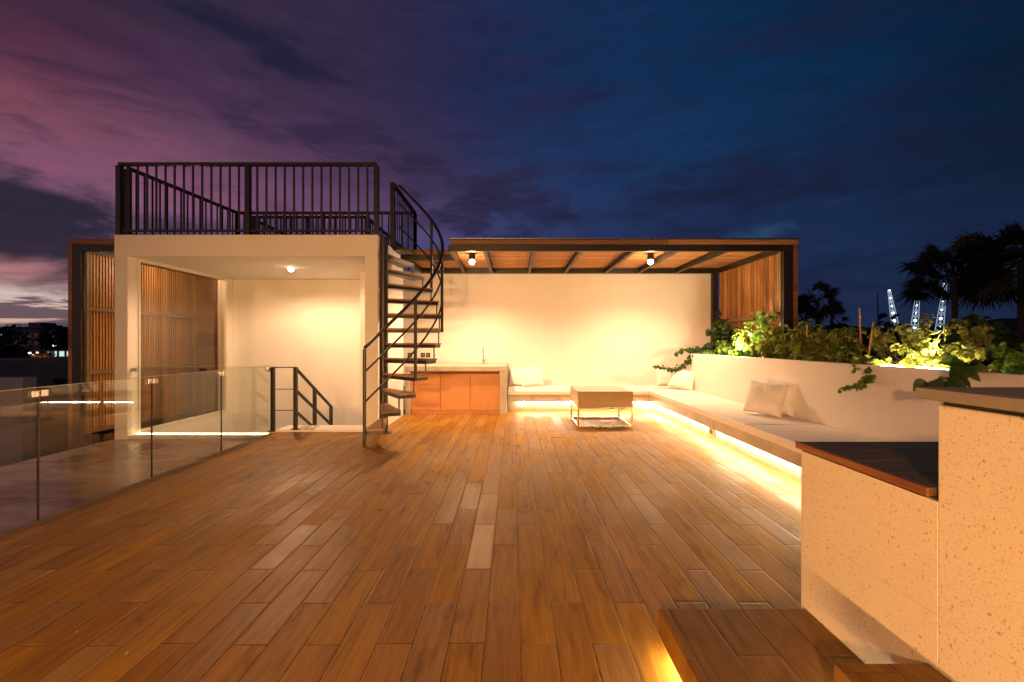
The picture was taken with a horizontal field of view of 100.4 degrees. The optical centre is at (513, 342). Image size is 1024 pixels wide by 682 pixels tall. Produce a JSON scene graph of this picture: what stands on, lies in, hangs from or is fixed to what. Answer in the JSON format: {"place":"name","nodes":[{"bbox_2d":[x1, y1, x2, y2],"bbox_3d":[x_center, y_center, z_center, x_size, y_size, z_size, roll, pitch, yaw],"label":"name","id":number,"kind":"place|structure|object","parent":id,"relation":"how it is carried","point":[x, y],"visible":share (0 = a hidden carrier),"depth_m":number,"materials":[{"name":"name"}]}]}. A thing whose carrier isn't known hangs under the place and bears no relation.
{"place":"outdoors","nodes":[
{"label":"outdoors","id":0,"kind":"place"},
{"bbox_2d":[0,377,36,466],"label":"parapet wall","id":1,"kind":"structure","parent":0,"point":[18,425],"depth_m":12.00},
{"bbox_2d":[29,351,57,356],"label":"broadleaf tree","id":2,"kind":"object","parent":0,"point":[50,354],"visible":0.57,"depth_m":54.48,"materials":[{"name":"green plant"}]},
{"bbox_2d":[15,322,84,356],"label":"apartment building","id":3,"kind":"structure","parent":0,"point":[33,327],"depth_m":150.00,"materials":[{"name":"black"}]},
{"bbox_2d":[31,350,84,356],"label":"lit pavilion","id":4,"kind":"structure","parent":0,"point":[61,352],"depth_m":57.22,"materials":[{"name":"white"}]},
{"bbox_2d":[0,356,172,456],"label":"neighbour house","id":5,"kind":"structure","parent":0,"point":[52,372],"depth_m":21.67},
{"bbox_2d":[0,411,800,681],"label":"deck floor","id":6,"kind":"structure","parent":0,"point":[517,546],"depth_m":2.56,"materials":[{"name":"brown wood"}]},
{"bbox_2d":[363,182,443,446],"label":"spiral staircase","id":7,"kind":"structure","parent":6,"relation":"on","point":[386,411],"depth_m":6.07,"materials":[{"name":"metal"}]},
{"bbox_2d":[405,346,507,413],"bbox_3d":[-1.035,0.691,8.303,1.830,1.218,1.285,0,0,0],"label":"kitchen counter","id":8,"kind":"object","parent":6,"relation":"on","point":[463,388],"visible":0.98,"depth_m":7.70,"materials":[{"name":"beige stone"}]},
{"bbox_2d":[411,374,439,409],"bbox_3d":[-1.585,0.901,7.711,0.529,0.658,0.022,0,0,0],"label":"cabinet door","id":9,"kind":"structure","parent":8,"relation":"in","point":[427,391],"depth_m":7.70,"materials":[{"name":"brown wood"}]},
{"bbox_2d":[441,374,469,409],"bbox_3d":[-1.050,0.901,7.711,0.529,0.658,0.022,0,0,0],"label":"cabinet door","id":10,"kind":"structure","parent":8,"relation":"in","point":[455,388],"depth_m":7.70,"materials":[{"name":"brown wood"}]},
{"bbox_2d":[470,374,499,409],"bbox_3d":[-0.515,0.901,7.711,0.529,0.658,0.022,0,0,0],"label":"cabinet door","id":11,"kind":"structure","parent":8,"relation":"in","point":[484,388],"depth_m":7.70,"materials":[{"name":"brown wood"}]},
{"bbox_2d":[570,386,632,427],"bbox_3d":[1.395,1.024,6.880,0.848,0.551,0.848,0,0,0],"label":"coffee table","id":12,"kind":"object","parent":6,"relation":"on","point":[601,397],"visible":1,"depth_m":6.46,"materials":[{"name":"wood"}]},
{"bbox_2d":[507,395,800,481],"bbox_3d":[2.001,1.146,3.973,4.238,0.308,9.945,0,0,0],"label":"corner bench","id":13,"kind":"object","parent":6,"relation":"on","point":[783,460],"visible":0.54,"depth_m":5.82,"materials":[{"name":"concrete"}]},
{"bbox_2d":[507,385,570,394],"bbox_3d":[0.544,0.944,8.432,1.312,0.092,1.015,0,0,0],"label":"seat cushion","id":14,"kind":"object","parent":13,"relation":"on","point":[540,390],"visible":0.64,"depth_m":7.94,"materials":[{"name":"beige fabric"}]},
{"bbox_2d":[509,367,521,385],"bbox_3d":[0.104,0.708,8.748,0.380,0.380,0.163,2,-15,25],"label":"pillow","id":15,"kind":"object","parent":14,"relation":"on","point":[516,376],"visible":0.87,"depth_m":8.70,"materials":[{"name":"white fabric"}]},
{"bbox_2d":[521,366,543,386],"bbox_3d":[0.384,0.691,8.660,0.446,0.418,0.169,-3,-16,-5],"label":"pillow","id":16,"kind":"object","parent":14,"relation":"on","point":[531,376],"visible":1,"depth_m":8.59,"materials":[{"name":"white fabric"}]},
{"bbox_2d":[571,385,648,394],"bbox_3d":[1.868,0.944,8.432,1.324,0.092,1.015,0,0,0],"label":"seat cushion","id":17,"kind":"object","parent":13,"relation":"on","point":[636,390],"visible":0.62,"depth_m":8.25,"materials":[{"name":"beige fabric"}]},
{"bbox_2d":[635,385,677,388],"bbox_3d":[3.318,0.944,8.555,1.564,0.092,0.770,0,0,0],"label":"seat cushion","id":18,"kind":"object","parent":13,"relation":"on","point":[653,386],"visible":0.17,"depth_m":8.46,"materials":[{"name":"beige fabric"}]},
{"bbox_2d":[656,368,671,384],"bbox_3d":[3.120,0.714,8.760,0.399,0.361,0.154,2,-12,-10],"label":"pillow","id":19,"kind":"object","parent":18,"relation":"on","point":[663,377],"visible":0.73,"depth_m":8.69,"materials":[{"name":"white fabric"}]},
{"bbox_2d":[646,389,704,398],"bbox_3d":[2.951,0.944,7.765,0.842,0.092,0.800,0,0,0],"label":"seat cushion","id":20,"kind":"object","parent":13,"relation":"on","point":[656,393],"visible":0.52,"depth_m":7.75,"materials":[{"name":"beige fabric"}]},
{"bbox_2d":[667,368,694,390],"bbox_3d":[3.201,0.709,8.075,0.475,0.408,0.194,10,-20,41],"label":"pillow","id":21,"kind":"object","parent":20,"relation":"on","point":[683,379],"visible":0.96,"depth_m":7.99,"materials":[{"name":"white fabric"}]},
{"bbox_2d":[660,394,744,411],"bbox_3d":[2.947,0.944,6.678,0.849,0.092,1.365,0,0,0],"label":"seat cushion","id":22,"kind":"object","parent":13,"relation":"on","point":[689,402],"visible":0.68,"depth_m":6.56,"materials":[{"name":"beige fabric"}]},
{"bbox_2d":[693,406,820,431],"bbox_3d":[2.946,0.942,5.322,0.852,0.096,1.335,0,0,0],"label":"seat cushion","id":23,"kind":"object","parent":13,"relation":"on","point":[737,418],"visible":0.65,"depth_m":5.07,"materials":[{"name":"beige fabric"}]},
{"bbox_2d":[743,380,788,417],"bbox_3d":[3.089,0.693,5.230,0.246,0.408,0.437,25,-10,-35],"label":"pillow","id":24,"kind":"object","parent":23,"relation":"on","point":[766,398],"visible":1,"depth_m":5.13,"materials":[{"name":"white fabric"}]},
{"bbox_2d":[765,378,796,416],"bbox_3d":[3.287,0.675,5.268,0.218,0.427,0.427,14,-2,-25],"label":"pillow","id":25,"kind":"object","parent":23,"relation":"on","point":[789,407],"visible":0.5,"depth_m":5.09,"materials":[{"name":"white fabric"}]},
{"bbox_2d":[746,425,884,453],"bbox_3d":[2.949,0.944,3.975,0.847,0.092,1.350,0,0,0],"label":"seat cushion","id":26,"kind":"object","parent":13,"relation":"on","point":[787,436],"visible":0.47,"depth_m":4.16,"materials":[{"name":"beige fabric"}]},
{"bbox_2d":[658,609,864,681],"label":"step","id":27,"kind":"object","parent":6,"relation":"on","point":[752,645],"visible":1,"depth_m":1.59,"materials":[{"name":"brown wood"}]},
{"bbox_2d":[834,664,950,681],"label":"step","id":28,"kind":"object","parent":27,"relation":"on","point":[886,673],"visible":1,"depth_m":1.24,"materials":[{"name":"brown wood"}]},
{"bbox_2d":[795,387,1023,681],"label":"terrazzo bar","id":29,"kind":"object","parent":6,"relation":"on","point":[912,552],"visible":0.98,"depth_m":1.27,"materials":[{"name":"beige stone"}]},
{"bbox_2d":[0,318,1016,346],"bbox_3d":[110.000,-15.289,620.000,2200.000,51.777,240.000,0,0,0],"label":"hills","id":30,"kind":"structure","parent":0,"point":[1012,321],"depth_m":602.54,"materials":[{"name":"black"}]},
{"bbox_2d":[0,0,1023,327],"label":"sky","id":31,"kind":"structure","parent":0,"point":[868,133],"materials":[{"name":"blue"}]},
{"bbox_2d":[173,352,1001,420],"bbox_3d":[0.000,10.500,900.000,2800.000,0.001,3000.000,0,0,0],"label":"ground","id":32,"kind":"structure","parent":0,"point":[182,416],"depth_m":61.85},
{"bbox_2d":[0,324,34,357],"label":"broadleaf tree","id":33,"kind":"object","parent":32,"relation":"on","point":[8,334],"visible":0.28,"depth_m":64.43,"materials":[{"name":"plant"}]},
{"bbox_2d":[31,322,84,355],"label":"broadleaf tree","id":34,"kind":"object","parent":32,"relation":"on","point":[60,339],"visible":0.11,"depth_m":76.77,"materials":[{"name":"green plant"}]},
{"bbox_2d":[238,279,404,414],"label":"house","id":35,"kind":"structure","parent":32,"relation":"on","point":[306,279],"depth_m":8.95,"materials":[{"name":"paint"}]},
{"bbox_2d":[0,439,251,532],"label":"terrace floor","id":36,"kind":"structure","parent":35,"relation":"on","point":[72,477],"depth_m":4.64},
{"bbox_2d":[0,433,271,535],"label":"deck kerb","id":37,"kind":"structure","parent":35,"relation":"on","point":[60,512],"depth_m":3.70,"materials":[{"name":"grey stone"}]},
{"bbox_2d":[2,365,268,519],"bbox_3d":[-3.480,0.840,2.130,0.036,1.020,7.852,0,0,0],"label":"glass balustrade","id":38,"kind":"object","parent":37,"relation":"on","point":[44,392],"visible":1,"depth_m":3.16,"materials":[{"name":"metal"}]},
{"bbox_2d":[114,235,402,438],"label":"stair house","id":39,"kind":"structure","parent":35,"relation":"on","point":[320,334],"depth_m":7.95,"materials":[{"name":"paint"}]},
{"bbox_2d":[68,239,217,449],"bbox_3d":[-6.388,1.393,7.970,1.215,6.015,2.600,0,0,0],"label":"slatted screen","id":40,"kind":"object","parent":39,"relation":"attached to","point":[179,322],"visible":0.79,"depth_m":7.94,"materials":[{"name":"paint"}]},
{"bbox_2d":[138,260,228,431],"bbox_3d":[-5.630,0.060,7.337,0.140,2.560,1.985,0,0,0],"label":"door frame","id":41,"kind":"structure","parent":39,"relation":"in","point":[226,282],"depth_m":7.51,"materials":[{"name":"paint"}]},
{"bbox_2d":[131,368,269,371],"bbox_3d":[-4.553,0.860,6.234,2.085,1.000,0.024,0,0,0],"label":"glass balustrade","id":42,"kind":"object","parent":39,"relation":"on","point":[200,369],"visible":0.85,"depth_m":6.22,"materials":[{"name":"glass"}]},
{"bbox_2d":[115,162,416,258],"bbox_3d":[-3.848,-2.071,7.375,3.831,1.072,2.396,0,0,0],"label":"roof railing","id":43,"kind":"object","parent":39,"relation":"on","point":[123,201],"visible":0.77,"depth_m":6.21,"materials":[{"name":"metal"}]},
{"bbox_2d":[267,367,332,431],"bbox_3d":[-3.340,1.180,6.811,0.450,1.640,1.273,0,0,0],"label":"stair handrail","id":44,"kind":"object","parent":39,"relation":"on","point":[297,392],"visible":0.78,"depth_m":6.22,"materials":[{"name":"metal"}]},
{"bbox_2d":[252,216,409,270],"bbox_3d":[-4.250,-1.961,10.610,2.506,1.282,3.646,0,0,0],"label":"roof railing","id":45,"kind":"object","parent":35,"relation":"on","point":[306,218],"visible":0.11,"depth_m":8.81,"materials":[{"name":"metal"}]},
{"bbox_2d":[403,271,710,409],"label":"back wall","id":46,"kind":"structure","parent":35,"relation":"on","point":[596,329],"depth_m":8.95,"materials":[{"name":"paint"}]},
{"bbox_2d":[402,238,801,351],"bbox_3d":[1.278,-0.211,7.803,6.445,2.822,2.295,0,0,0],"label":"pergola","id":47,"kind":"object","parent":35,"relation":"on","point":[756,275],"visible":0.81,"depth_m":7.44,"materials":[{"name":"paint"}]},
{"bbox_2d":[469,253,474,264],"bbox_3d":[-0.717,-1.438,7.400,0.108,0.195,0.108,0,0,0],"label":"ceiling spotlight","id":48,"kind":"object","parent":47,"relation":"attached to","point":[471,258],"visible":1,"depth_m":7.36,"materials":[{"name":"paint"}]},
{"bbox_2d":[647,253,653,264],"bbox_3d":[2.380,-1.438,7.400,0.108,0.195,0.108,0,0,0],"label":"ceiling spotlight","id":49,"kind":"object","parent":47,"relation":"attached to","point":[650,257],"visible":1,"depth_m":7.36,"materials":[{"name":"paint"}]},
{"bbox_2d":[705,310,733,345],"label":"climbing vine","id":50,"kind":"object","parent":47,"relation":"attached to","point":[722,331],"visible":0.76,"depth_m":8.14,"materials":[{"name":"green plant"}]},
{"bbox_2d":[691,349,1023,441],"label":"planter","id":51,"kind":"object","parent":35,"relation":"attached to","point":[887,405],"visible":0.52,"depth_m":4.30,"materials":[{"name":"paint"}]},
{"bbox_2d":[652,342,716,372],"bbox_3d":[3.304,0.287,8.046,1.311,0.610,0.577,0,0,0],"label":"trailing ivy","id":52,"kind":"object","parent":51,"relation":"on","point":[697,349],"visible":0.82,"depth_m":8.14,"materials":[{"name":"green plant"}]},
{"bbox_2d":[701,310,780,357],"bbox_3d":[3.797,-0.078,7.121,0.741,0.863,1.440,0,0,0],"label":"leafy bush","id":53,"kind":"object","parent":51,"relation":"on","point":[724,348],"visible":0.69,"depth_m":6.98,"materials":[{"name":"green plant"}]},
{"bbox_2d":[736,319,816,358],"bbox_3d":[3.828,0.025,6.373,0.703,0.684,1.394,0,0,0],"label":"leafy bush","id":54,"kind":"object","parent":51,"relation":"on","point":[773,345],"visible":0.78,"depth_m":6.10,"materials":[{"name":"green plant"}]},
{"bbox_2d":[780,324,885,364],"bbox_3d":[3.775,0.085,4.877,0.685,0.620,1.665,0,0,0],"label":"leafy bush","id":55,"kind":"object","parent":51,"relation":"on","point":[819,345],"visible":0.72,"depth_m":5.06,"materials":[{"name":"green plant"}]},
{"bbox_2d":[858,308,861,355],"bbox_3d":[3.900,-0.043,4.795,0.032,0.685,0.024,0,0,23],"label":"bamboo cane","id":56,"kind":"object","parent":51,"relation":"in","point":[860,332],"visible":0.79,"depth_m":4.79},
{"bbox_2d":[838,360,883,392],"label":"trailing vine","id":57,"kind":"object","parent":51,"relation":"hanging from","point":[865,380],"visible":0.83,"depth_m":4.07,"materials":[{"name":"green plant"}]},
{"bbox_2d":[867,322,874,354],"bbox_3d":[3.760,0.043,4.500,0.100,0.518,0.020,0,0,0],"label":"bamboo cane","id":58,"kind":"object","parent":51,"relation":"on","point":[870,342],"visible":0.59,"depth_m":4.49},
{"bbox_2d":[824,313,1001,372],"bbox_3d":[3.804,0.015,4.018,0.701,0.586,1.783,0,0,0],"label":"climbing bush","id":59,"kind":"object","parent":51,"relation":"on","point":[920,349],"visible":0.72,"depth_m":3.86,"materials":[{"name":"green plant"}]},
{"bbox_2d":[913,355,988,390],"bbox_3d":[3.218,0.248,3.102,0.794,0.302,0.287,0,0,-31],"label":"trailing vine","id":60,"kind":"object","parent":51,"relation":"hanging from","point":[960,372],"visible":0.93,"depth_m":3.02,"materials":[{"name":"green plant"}]},
{"bbox_2d":[985,342,1023,373],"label":"leafy bush","id":61,"kind":"object","parent":51,"relation":"on","point":[1012,362],"visible":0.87,"depth_m":3.23,"materials":[{"name":"green plant"}]},
{"bbox_2d":[798,296,819,325],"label":"fan palm","id":62,"kind":"object","parent":32,"relation":"on","point":[809,310],"visible":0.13,"depth_m":43.64,"materials":[{"name":"green plant"}]},
{"bbox_2d":[798,279,845,329],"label":"fan palm","id":63,"kind":"object","parent":32,"relation":"on","point":[830,294],"visible":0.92,"depth_m":42.49,"materials":[{"name":"green plant"}]},
{"bbox_2d":[815,303,850,331],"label":"fan palm","id":64,"kind":"object","parent":32,"relation":"on","point":[837,325],"visible":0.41,"depth_m":44.73,"materials":[{"name":"green plant"}]},
{"bbox_2d":[824,313,911,357],"bbox_3d":[22.540,4.226,29.956,8.390,12.548,6.213,0,0,-20],"label":"shrub","id":65,"kind":"object","parent":32,"relation":"on","point":[887,325],"visible":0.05,"depth_m":29.16,"materials":[{"name":"green plant"}]},
{"bbox_2d":[891,230,1023,345],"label":"fan palm","id":66,"kind":"object","parent":32,"relation":"on","point":[998,285],"visible":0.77,"depth_m":23.20,"materials":[{"name":"green plant"}]},
{"bbox_2d":[929,321,1001,366],"bbox_3d":[31.997,4.485,27.562,10.300,12.030,7.945,0,0,24],"label":"shrub","id":67,"kind":"object","parent":32,"relation":"on","point":[985,363],"visible":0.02,"depth_m":27.19,"materials":[{"name":"green plant"}]},
{"bbox_2d":[939,314,1023,353],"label":"broadleaf tree","id":68,"kind":"object","parent":32,"relation":"on","point":[1001,333],"visible":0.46,"depth_m":10.40,"materials":[{"name":"green plant"}]},
{"bbox_2d":[944,221,1023,342],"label":"fan palm","id":69,"kind":"object","parent":32,"relation":"on","point":[1012,235],"visible":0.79,"depth_m":22.11,"materials":[{"name":"green plant"}]},
{"bbox_2d":[827,346,856,362],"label":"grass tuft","id":70,"kind":"object","parent":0,"point":[838,351],"visible":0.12,"depth_m":4.81,"materials":[{"name":"green plant"}]},
{"bbox_2d":[877,292,879,325],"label":"flag pole","id":71,"kind":"object","parent":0,"point":[877,309],"visible":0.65,"depth_m":149.93,"materials":[{"name":"black metal"}]},
{"bbox_2d":[887,290,898,323],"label":"lattice mast","id":72,"kind":"object","parent":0,"point":[890,297],"visible":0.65,"depth_m":149.69,"materials":[{"name":"white metal"}]},
{"bbox_2d":[910,301,919,331],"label":"lattice mast","id":73,"kind":"object","parent":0,"point":[915,316],"visible":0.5,"depth_m":149.50,"materials":[{"name":"white metal"}]},
{"bbox_2d":[934,283,946,332],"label":"lattice mast","id":74,"kind":"object","parent":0,"point":[941,314],"visible":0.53,"depth_m":149.51,"materials":[{"name":"white metal"}]}
]}

